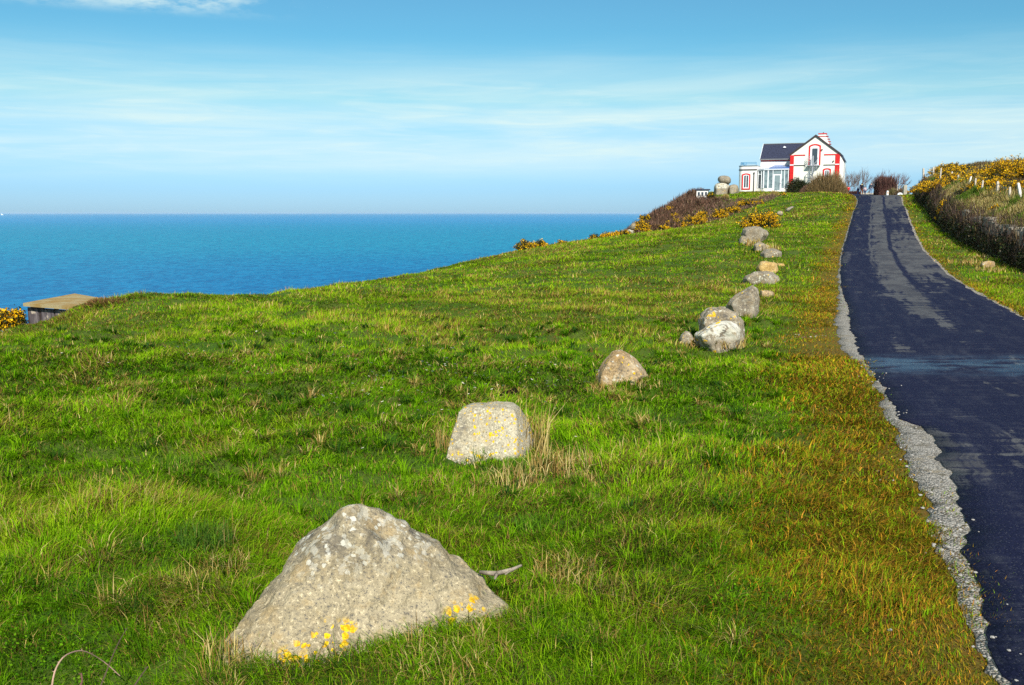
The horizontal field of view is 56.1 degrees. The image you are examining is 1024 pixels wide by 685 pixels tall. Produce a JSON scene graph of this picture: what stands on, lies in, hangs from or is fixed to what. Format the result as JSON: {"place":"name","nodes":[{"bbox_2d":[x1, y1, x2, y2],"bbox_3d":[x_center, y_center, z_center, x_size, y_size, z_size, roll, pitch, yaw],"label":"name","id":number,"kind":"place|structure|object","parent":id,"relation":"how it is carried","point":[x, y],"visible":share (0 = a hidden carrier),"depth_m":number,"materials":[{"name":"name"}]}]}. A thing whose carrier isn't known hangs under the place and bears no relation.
{"place":"outdoors","nodes":[
{"label":"outdoors","id":0,"kind":"place"},
{"bbox_2d":[0,213,648,322],"bbox_3d":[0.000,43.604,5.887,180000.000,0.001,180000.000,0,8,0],"label":"sea","id":1,"kind":"structure","parent":0,"point":[49,255],"depth_m":1268.57,"materials":[{"name":"liquid"}]},
{"bbox_2d":[0,190,1023,684],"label":"ground","id":2,"kind":"structure","parent":0,"point":[318,502],"depth_m":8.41,"materials":[{"name":"plant"}]},
{"bbox_2d":[0,311,8,330],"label":"gorse bush","id":3,"kind":"object","parent":2,"relation":"on","point":[3,322],"visible":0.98,"depth_m":25.79,"materials":[{"name":"yellow plant"}]},
{"bbox_2d":[0,307,19,330],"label":"gorse bush","id":4,"kind":"object","parent":2,"relation":"on","point":[11,316],"visible":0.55,"depth_m":26.28,"materials":[{"name":"yellow plant"}]},
{"bbox_2d":[12,304,28,324],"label":"gorse bush","id":5,"kind":"object","parent":2,"relation":"on","point":[21,317],"visible":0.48,"depth_m":26.91,"materials":[{"name":"yellow plant"}]},
{"bbox_2d":[23,293,95,323],"bbox_3d":[-12.989,-0.129,27.867,2.195,2.200,4.441,-7,10,-42],"label":"shelter","id":6,"kind":"object","parent":2,"relation":"on","point":[38,310],"visible":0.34,"depth_m":26.85,"materials":[{"name":"wood"}]},
{"bbox_2d":[51,649,119,684],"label":"bramble cane","id":7,"kind":"object","parent":2,"relation":"on","point":[54,671],"visible":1,"depth_m":3.88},
{"bbox_2d":[83,296,128,306],"bbox_3d":[-10.498,-0.931,25.298,1.631,0.577,0.826,0,8,0],"label":"heather patch","id":8,"kind":"object","parent":2,"relation":"on","point":[94,300],"visible":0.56,"depth_m":25.12,"materials":[{"name":"brown plant"}]},
{"bbox_2d":[100,628,126,684],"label":"bramble cane","id":9,"kind":"object","parent":2,"relation":"on","point":[111,657],"visible":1,"depth_m":3.90,"materials":[{"name":"brown plant"}]},
{"bbox_2d":[121,598,193,637],"bbox_3d":[-1.702,1.308,4.669,0.366,0.153,0.373,-5,9,-32],"label":"dry grass tuft","id":10,"kind":"object","parent":2,"relation":"on","point":[154,617],"visible":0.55,"depth_m":4.61,"materials":[{"name":"plant"}]},
{"bbox_2d":[154,448,206,473],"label":"grass tussock","id":11,"kind":"object","parent":2,"relation":"on","point":[180,461],"depth_m":7.78,"materials":[{"name":"plant"}]},
{"bbox_2d":[160,513,240,555],"bbox_3d":[-1.819,1.117,5.662,0.511,0.216,0.552,0,8,0],"label":"grass tussock","id":12,"kind":"object","parent":2,"relation":"on","point":[222,537],"depth_m":5.64,"materials":[{"name":"plant"}]},
{"bbox_2d":[196,621,256,673],"bbox_3d":[-1.295,1.346,4.301,0.352,0.208,0.362,-2,8,-15],"label":"dry grass tuft","id":13,"kind":"object","parent":2,"relation":"on","point":[225,651],"visible":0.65,"depth_m":4.29,"materials":[{"name":"plant"}]},
{"bbox_2d":[199,542,253,575],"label":"dry grass tuft","id":14,"kind":"object","parent":2,"relation":"on","point":[227,570],"visible":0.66,"depth_m":5.42,"materials":[{"name":"plant"}]},
{"bbox_2d":[227,483,258,499],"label":"dry grass tuft","id":15,"kind":"object","parent":2,"relation":"on","point":[243,491],"visible":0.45,"depth_m":7.01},
{"bbox_2d":[216,504,509,669],"bbox_3d":[-0.773,1.228,4.869,1.572,0.893,0.974,-4,9,-29],"label":"boulder","id":16,"kind":"object","parent":2,"relation":"on","point":[350,571],"visible":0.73,"depth_m":4.56,"materials":[{"name":"stone"}]},
{"bbox_2d":[353,626,414,659],"bbox_3d":[-0.599,1.373,4.446,0.356,0.120,0.392,0,8,0],"label":"grass tussock","id":17,"kind":"object","parent":2,"relation":"on","point":[381,646],"depth_m":4.38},
{"bbox_2d":[34,331,836,447],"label":"daisies","id":18,"kind":"object","parent":2,"relation":"on","point":[431,370],"visible":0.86,"depth_m":12.10,"materials":[{"name":"white plant"}]},
{"bbox_2d":[431,418,453,451],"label":"dry grass tuft","id":19,"kind":"object","parent":2,"relation":"on","point":[438,439],"visible":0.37,"depth_m":8.48,"materials":[{"name":"plant"}]},
{"bbox_2d":[374,613,522,683],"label":"dry grass tuft","id":20,"kind":"object","parent":2,"relation":"on","point":[462,664],"visible":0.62,"depth_m":4.29,"materials":[{"name":"plant"}]},
{"bbox_2d":[460,447,491,466],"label":"grass tussock","id":21,"kind":"object","parent":2,"relation":"on","point":[484,453],"depth_m":8.10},
{"bbox_2d":[446,401,533,465],"bbox_3d":[-0.189,0.898,8.494,0.776,0.745,0.863,0,8,0],"label":"boulder","id":22,"kind":"object","parent":2,"relation":"on","point":[495,427],"visible":0.59,"depth_m":8.20,"materials":[{"name":"stone"}]},
{"bbox_2d":[479,564,521,579],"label":"dead branch","id":23,"kind":"object","parent":2,"relation":"on","point":[495,574],"visible":1,"depth_m":4.84,"materials":[{"name":"grey wood"}]},
{"bbox_2d":[473,452,544,489],"bbox_3d":[-0.027,0.959,7.289,0.529,0.262,0.717,4,9,28],"label":"dry grass tuft","id":24,"kind":"object","parent":2,"relation":"on","point":[518,470],"visible":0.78,"depth_m":7.29,"materials":[{"name":"plant"}]},
{"bbox_2d":[500,387,519,397],"bbox_3d":[-0.037,0.583,10.781,0.308,0.170,0.228,0,8,0],"label":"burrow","id":25,"kind":"object","parent":2,"relation":"on","point":[515,390],"visible":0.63,"depth_m":10.73,"materials":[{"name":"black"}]},
{"bbox_2d":[494,453,538,475],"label":"grass tussock","id":26,"kind":"object","parent":2,"relation":"on","point":[513,463],"depth_m":7.66,"materials":[{"name":"plant"}]},
{"bbox_2d":[513,238,535,250],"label":"gorse bush","id":27,"kind":"object","parent":2,"relation":"on","point":[525,244],"visible":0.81,"depth_m":52.62,"materials":[{"name":"yellow plant"}]},
{"bbox_2d":[501,507,563,536],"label":"grass tussock","id":28,"kind":"object","parent":2,"relation":"on","point":[531,527],"depth_m":6.31,"materials":[{"name":"plant"}]},
{"bbox_2d":[535,238,547,246],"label":"gorse bush","id":29,"kind":"object","parent":2,"relation":"on","point":[542,242],"visible":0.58,"depth_m":54.06,"materials":[{"name":"yellow plant"}]},
{"bbox_2d":[520,393,568,457],"bbox_3d":[0.287,0.702,8.349,0.455,0.567,0.401,2,8,12],"label":"dry grass tuft","id":30,"kind":"object","parent":2,"relation":"on","point":[544,437],"visible":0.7,"depth_m":8.29,"materials":[{"name":"plant"}]},
{"bbox_2d":[521,440,601,479],"bbox_3d":[0.445,0.918,7.699,0.713,0.261,0.886,4,8,25],"label":"dry grass tuft","id":31,"kind":"object","parent":2,"relation":"on","point":[540,459],"visible":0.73,"depth_m":7.69,"materials":[{"name":"plant"}]},
{"bbox_2d":[527,543,604,587],"bbox_3d":[0.326,1.295,5.603,0.527,0.171,0.572,0,8,0],"label":"dry grass tuft","id":32,"kind":"object","parent":2,"relation":"on","point":[558,572],"visible":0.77,"depth_m":5.61,"materials":[{"name":"plant"}]},
{"bbox_2d":[565,465,606,486],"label":"dry grass tuft","id":33,"kind":"object","parent":2,"relation":"on","point":[587,474],"visible":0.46,"depth_m":7.38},
{"bbox_2d":[599,231,616,237],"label":"gorse bush","id":34,"kind":"object","parent":2,"relation":"on","point":[604,234],"visible":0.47,"depth_m":64.36,"materials":[{"name":"yellow plant"}]},
{"bbox_2d":[590,380,626,393],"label":"dry grass tuft","id":35,"kind":"object","parent":2,"relation":"on","point":[594,386],"visible":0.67,"depth_m":11.53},
{"bbox_2d":[612,228,630,234],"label":"gorse bush","id":36,"kind":"object","parent":2,"relation":"on","point":[624,232],"visible":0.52,"depth_m":67.36,"materials":[{"name":"yellow plant"}]},
{"bbox_2d":[595,349,648,385],"bbox_3d":[1.375,0.480,12.023,0.703,0.807,0.608,0,8,0],"label":"boulder","id":37,"kind":"object","parent":2,"relation":"on","point":[618,364],"visible":0.48,"depth_m":11.72,"materials":[{"name":"stone"}]},
{"bbox_2d":[605,402,655,421],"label":"grass tussock","id":38,"kind":"object","parent":2,"relation":"on","point":[629,412],"depth_m":9.44,"materials":[{"name":"plant"}]},
{"bbox_2d":[633,218,651,231],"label":"gorse bush","id":39,"kind":"object","parent":2,"relation":"on","point":[643,225],"visible":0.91,"depth_m":72.23,"materials":[{"name":"yellow plant"}]},
{"bbox_2d":[632,378,662,388],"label":"dry grass tuft","id":40,"kind":"object","parent":2,"relation":"on","point":[644,384],"visible":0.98,"depth_m":11.63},
{"bbox_2d":[651,224,671,229],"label":"gorse bush","id":41,"kind":"object","parent":2,"relation":"on","point":[660,227],"visible":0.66,"depth_m":74.07,"materials":[{"name":"yellow plant"}]},
{"bbox_2d":[666,217,691,226],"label":"gorse bush","id":42,"kind":"object","parent":2,"relation":"on","point":[683,225],"visible":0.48,"depth_m":77.12,"materials":[{"name":"yellow plant"}]},
{"bbox_2d":[666,337,698,347],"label":"dry grass tuft","id":43,"kind":"object","parent":2,"relation":"on","point":[691,342],"visible":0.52,"depth_m":15.07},
{"bbox_2d":[679,331,694,343],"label":"boulder","id":44,"kind":"object","parent":2,"relation":"on","point":[685,335],"visible":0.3,"depth_m":15.35,"materials":[{"name":"grey stone"}]},
{"bbox_2d":[683,215,708,224],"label":"gorse bush","id":45,"kind":"object","parent":2,"relation":"on","point":[692,220],"visible":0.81,"depth_m":79.03,"materials":[{"name":"yellow plant"}]},
{"bbox_2d":[694,211,708,218],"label":"gorse bush","id":46,"kind":"object","parent":2,"relation":"on","point":[702,214],"visible":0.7,"depth_m":82.12,"materials":[{"name":"yellow plant"}]},
{"bbox_2d":[696,189,709,197],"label":"shed","id":47,"kind":"structure","parent":2,"relation":"on","point":[702,192],"depth_m":97.69,"materials":[{"name":"paint"}]},
{"bbox_2d":[626,187,781,232],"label":"undergrowth","id":48,"kind":"object","parent":2,"relation":"on","point":[683,203],"visible":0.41,"depth_m":90.20,"materials":[{"name":"plant"}]},
{"bbox_2d":[639,214,651,220],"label":"gorse bush","id":49,"kind":"object","parent":48,"relation":"on","point":[646,217],"visible":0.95,"depth_m":81.21,"materials":[{"name":"yellow plant"}]},
{"bbox_2d":[694,321,744,352],"bbox_3d":[3.278,0.023,15.095,0.846,0.744,0.858,0,8,0],"label":"boulder","id":50,"kind":"object","parent":2,"relation":"on","point":[709,336],"visible":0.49,"depth_m":14.69,"materials":[{"name":"white stone"}]},
{"bbox_2d":[710,208,728,217],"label":"gorse bush","id":51,"kind":"object","parent":2,"relation":"on","point":[719,213],"visible":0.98,"depth_m":82.98,"materials":[{"name":"yellow plant"}]},
{"bbox_2d":[698,306,744,337],"bbox_3d":[3.472,-0.123,15.858,0.824,0.982,1.003,0,8,0],"label":"boulder","id":52,"kind":"object","parent":2,"relation":"on","point":[708,316],"visible":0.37,"depth_m":15.37,"materials":[{"name":"grey stone"}]},
{"bbox_2d":[714,182,728,194],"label":"boulder","id":53,"kind":"object","parent":2,"relation":"on","point":[720,188],"visible":0.61,"depth_m":101.90,"materials":[{"name":"white stone"}]},
{"bbox_2d":[718,176,730,183],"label":"boulder","id":54,"kind":"object","parent":53,"relation":"on","point":[724,179],"visible":0.92,"depth_m":102.19,"materials":[{"name":"stone"}]},
{"bbox_2d":[715,337,746,348],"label":"dry grass tuft","id":55,"kind":"object","parent":2,"relation":"on","point":[739,345],"visible":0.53,"depth_m":14.70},
{"bbox_2d":[723,204,740,212],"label":"gorse bush","id":56,"kind":"object","parent":2,"relation":"on","point":[732,209],"visible":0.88,"depth_m":85.36,"materials":[{"name":"yellow plant"}]},
{"bbox_2d":[728,184,738,193],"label":"boulder","id":57,"kind":"object","parent":2,"relation":"on","point":[733,188],"visible":0.63,"depth_m":102.17,"materials":[{"name":"grey stone"}]},
{"bbox_2d":[726,285,759,317],"bbox_3d":[4.732,-0.585,19.661,0.736,1.187,0.830,0,8,0],"label":"boulder","id":58,"kind":"object","parent":2,"relation":"on","point":[746,301],"visible":0.55,"depth_m":19.26,"materials":[{"name":"stone"}]},
{"bbox_2d":[738,236,753,243],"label":"boulder","id":59,"kind":"object","parent":2,"relation":"on","point":[741,239],"visible":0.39,"depth_m":41.98,"materials":[{"name":"stone"}]},
{"bbox_2d":[734,198,758,206],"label":"gorse bush","id":60,"kind":"object","parent":2,"relation":"on","point":[743,202],"visible":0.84,"depth_m":88.80,"materials":[{"name":"yellow plant"}]},
{"bbox_2d":[741,238,759,245],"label":"dry grass tuft","id":61,"kind":"object","parent":2,"relation":"on","point":[748,242],"visible":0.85,"depth_m":41.36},
{"bbox_2d":[741,226,768,241],"bbox_3d":[11.041,-4.698,43.503,1.409,1.159,1.779,0,8,0],"label":"boulder","id":62,"kind":"object","parent":2,"relation":"on","point":[754,232],"visible":0.59,"depth_m":42.64,"materials":[{"name":"stone"}]},
{"bbox_2d":[736,207,782,228],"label":"gorse bush","id":63,"kind":"object","parent":2,"relation":"on","point":[768,219],"visible":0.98,"depth_m":51.26,"materials":[{"name":"yellow plant"}]},
{"bbox_2d":[754,241,768,250],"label":"boulder","id":64,"kind":"object","parent":2,"relation":"on","point":[760,246],"visible":0.43,"depth_m":39.62,"materials":[{"name":"grey stone"}]},
{"bbox_2d":[743,271,780,284],"bbox_3d":[7.877,-1.832,30.285,1.313,0.865,1.311,0,8,0],"label":"boulder","id":65,"kind":"object","parent":2,"relation":"on","point":[755,277],"visible":0.45,"depth_m":29.64,"materials":[{"name":"stone"}]},
{"bbox_2d":[760,290,772,296],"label":"boulder","id":66,"kind":"object","parent":2,"relation":"on","point":[765,292],"visible":0.25,"depth_m":25.09,"materials":[{"name":"stone"}]},
{"bbox_2d":[756,261,777,272],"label":"boulder","id":67,"kind":"object","parent":2,"relation":"on","point":[767,266],"visible":0.42,"depth_m":32.71,"materials":[{"name":"beige stone"}]},
{"bbox_2d":[760,248,781,257],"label":"boulder","id":68,"kind":"object","parent":2,"relation":"on","point":[771,252],"visible":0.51,"depth_m":36.70,"materials":[{"name":"stone"}]},
{"bbox_2d":[765,241,781,249],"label":"dry grass tuft","id":69,"kind":"object","parent":2,"relation":"on","point":[775,247],"visible":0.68,"depth_m":39.49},
{"bbox_2d":[739,132,845,191],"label":"house","id":70,"kind":"structure","parent":2,"relation":"on","point":[781,166],"depth_m":110.45,"materials":[{"name":"paint"}]},
{"bbox_2d":[742,173,749,189],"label":"window","id":71,"kind":"structure","parent":70,"relation":"in","point":[745,177],"depth_m":112.08,"materials":[{"name":"white glass"}]},
{"bbox_2d":[808,144,820,164],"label":"door","id":72,"kind":"structure","parent":70,"relation":"in","point":[814,149],"depth_m":109.08,"materials":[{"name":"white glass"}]},
{"bbox_2d":[784,176,808,192],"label":"bush","id":73,"kind":"object","parent":2,"relation":"on","point":[797,185],"visible":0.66,"depth_m":106.50,"materials":[{"name":"green plant"}]},
{"bbox_2d":[805,170,849,193],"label":"bush","id":74,"kind":"object","parent":2,"relation":"on","point":[828,182],"visible":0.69,"depth_m":102.83,"materials":[{"name":"brown plant"}]},
{"bbox_2d":[845,166,862,186],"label":"bare tree","id":75,"kind":"object","parent":2,"relation":"on","point":[858,175],"visible":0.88,"depth_m":139.74,"materials":[{"name":"grey plant"}]},
{"bbox_2d":[846,171,871,190],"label":"bare tree","id":76,"kind":"object","parent":2,"relation":"on","point":[857,180],"visible":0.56,"depth_m":145.06,"materials":[{"name":"grey plant"}]},
{"bbox_2d":[861,166,877,191],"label":"bare tree","id":77,"kind":"object","parent":2,"relation":"on","point":[866,177],"visible":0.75,"depth_m":147.09,"materials":[{"name":"grey plant"}]},
{"bbox_2d":[872,175,897,194],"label":"hedge","id":78,"kind":"object","parent":2,"relation":"on","point":[882,184],"visible":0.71,"depth_m":105.90,"materials":[{"name":"brown plant"}]},
{"bbox_2d":[896,173,910,188],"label":"bare tree","id":79,"kind":"object","parent":2,"relation":"on","point":[902,177],"visible":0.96,"depth_m":118.19,"materials":[{"name":"grey plant"}]},
{"bbox_2d":[833,195,1011,684],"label":"gravel verge","id":80,"kind":"structure","parent":2,"relation":"on","point":[923,453],"depth_m":7.17,"materials":[{"name":"gravel"}]},
{"bbox_2d":[901,196,1023,319],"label":"gravel edge","id":81,"kind":"object","parent":2,"relation":"on","point":[946,272],"visible":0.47,"depth_m":32.31,"materials":[{"name":"gravel"}]},
{"bbox_2d":[948,258,982,263],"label":"dry grass tuft","id":82,"kind":"object","parent":2,"relation":"on","point":[964,261],"visible":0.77,"depth_m":34.08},
{"bbox_2d":[980,261,994,267],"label":"stone","id":83,"kind":"object","parent":2,"relation":"on","point":[988,263],"visible":0.38,"depth_m":32.45,"materials":[{"name":"stone"}]},
{"bbox_2d":[975,265,1005,272],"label":"dry grass tuft","id":84,"kind":"object","parent":2,"relation":"on","point":[984,268],"visible":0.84,"depth_m":31.42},
{"bbox_2d":[0,0,1023,212],"label":"sky","id":85,"kind":"structure","parent":0,"point":[107,106],"materials":[{"name":"blue"}]},
{"bbox_2d":[840,194,1023,684],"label":"road","id":86,"kind":"structure","parent":0,"point":[940,345],"depth_m":12.38,"materials":[{"name":"asphalt"}]},
{"bbox_2d":[912,158,1023,228],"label":"hillside","id":87,"kind":"structure","parent":0,"point":[1018,213],"depth_m":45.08,"materials":[{"name":"plant"}]},
{"bbox_2d":[914,178,937,192],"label":"gorse bush","id":88,"kind":"object","parent":87,"relation":"on","point":[921,186],"visible":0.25,"depth_m":65.26,"materials":[{"name":"yellow plant"}]},
{"bbox_2d":[925,163,941,175],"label":"gorse bush","id":89,"kind":"object","parent":87,"relation":"on","point":[930,172],"visible":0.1,"depth_m":80.94,"materials":[{"name":"yellow plant"}]},
{"bbox_2d":[924,178,951,190],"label":"gorse bush","id":90,"kind":"object","parent":87,"relation":"on","point":[943,183],"visible":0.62,"depth_m":63.09,"materials":[{"name":"yellow plant"}]},
{"bbox_2d":[934,197,946,219],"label":"gorse bush","id":91,"kind":"object","parent":87,"relation":"on","point":[938,211],"visible":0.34,"depth_m":54.05,"materials":[{"name":"yellow plant"}]},
{"bbox_2d":[933,168,955,177],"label":"gorse bush","id":92,"kind":"object","parent":87,"relation":"on","point":[942,173],"visible":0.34,"depth_m":72.84,"materials":[{"name":"yellow plant"}]},
{"bbox_2d":[940,171,958,179],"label":"gorse bush","id":93,"kind":"object","parent":87,"relation":"on","point":[945,175],"visible":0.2,"depth_m":67.46,"materials":[{"name":"yellow plant"}]},
{"bbox_2d":[936,161,966,172],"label":"gorse bush","id":94,"kind":"object","parent":87,"relation":"on","point":[947,165],"visible":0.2,"depth_m":76.61,"materials":[{"name":"yellow plant"}]},
{"bbox_2d":[942,163,976,172],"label":"gorse bush","id":95,"kind":"object","parent":87,"relation":"on","point":[958,167],"visible":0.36,"depth_m":72.50,"materials":[{"name":"yellow plant"}]},
{"bbox_2d":[947,170,973,181],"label":"gorse bush","id":96,"kind":"object","parent":87,"relation":"on","point":[952,177],"visible":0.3,"depth_m":63.03,"materials":[{"name":"yellow plant"}]},
{"bbox_2d":[950,186,971,194],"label":"gorse bush","id":97,"kind":"object","parent":87,"relation":"on","point":[961,190],"visible":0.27,"depth_m":54.35,"materials":[{"name":"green plant"}]},
{"bbox_2d":[914,174,1023,272],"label":"brambles","id":98,"kind":"object","parent":87,"relation":"on","point":[949,218],"visible":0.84,"depth_m":41.38,"materials":[{"name":"green plant"}]},
{"bbox_2d":[958,173,979,182],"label":"gorse bush","id":99,"kind":"object","parent":87,"relation":"on","point":[966,177],"visible":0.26,"depth_m":58.53,"materials":[{"name":"yellow plant"}]},
{"bbox_2d":[966,176,987,187],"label":"gorse bush","id":100,"kind":"object","parent":87,"relation":"on","point":[972,183],"visible":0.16,"depth_m":54.59,"materials":[{"name":"yellow plant"}]},
{"bbox_2d":[976,177,1004,189],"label":"gorse bush","id":101,"kind":"object","parent":87,"relation":"on","point":[990,182],"visible":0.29,"depth_m":51.54,"materials":[{"name":"yellow plant"}]},
{"bbox_2d":[962,209,1023,255],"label":"stone wall","id":102,"kind":"structure","parent":87,"relation":"on","point":[1020,230],"depth_m":38.51,"materials":[{"name":"stone"}]},
{"bbox_2d":[977,157,1012,178],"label":"gorse bush","id":103,"kind":"object","parent":87,"relation":"on","point":[993,164],"visible":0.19,"depth_m":56.33,"materials":[{"name":"yellow plant"}]},
{"bbox_2d":[984,179,1011,190],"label":"gorse bush","id":104,"kind":"object","parent":87,"relation":"on","point":[994,186],"visible":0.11,"depth_m":49.26,"materials":[{"name":"yellow plant"}]},
{"bbox_2d":[992,179,1019,194],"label":"gorse bush","id":105,"kind":"object","parent":87,"relation":"on","point":[1006,185],"visible":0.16,"depth_m":47.51,"materials":[{"name":"yellow plant"}]},
{"bbox_2d":[989,154,1023,178],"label":"gorse bush","id":106,"kind":"object","parent":87,"relation":"on","point":[1005,166],"visible":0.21,"depth_m":54.32,"materials":[{"name":"yellow plant"}]},
{"bbox_2d":[999,180,1023,191],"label":"gorse bush","id":107,"kind":"object","parent":87,"relation":"on","point":[1013,185],"visible":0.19,"depth_m":46.20,"materials":[{"name":"yellow plant"}]},
{"bbox_2d":[1003,158,1023,179],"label":"gorse bush","id":108,"kind":"object","parent":87,"relation":"on","point":[1019,170],"visible":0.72,"depth_m":52.22,"materials":[{"name":"yellow plant"}]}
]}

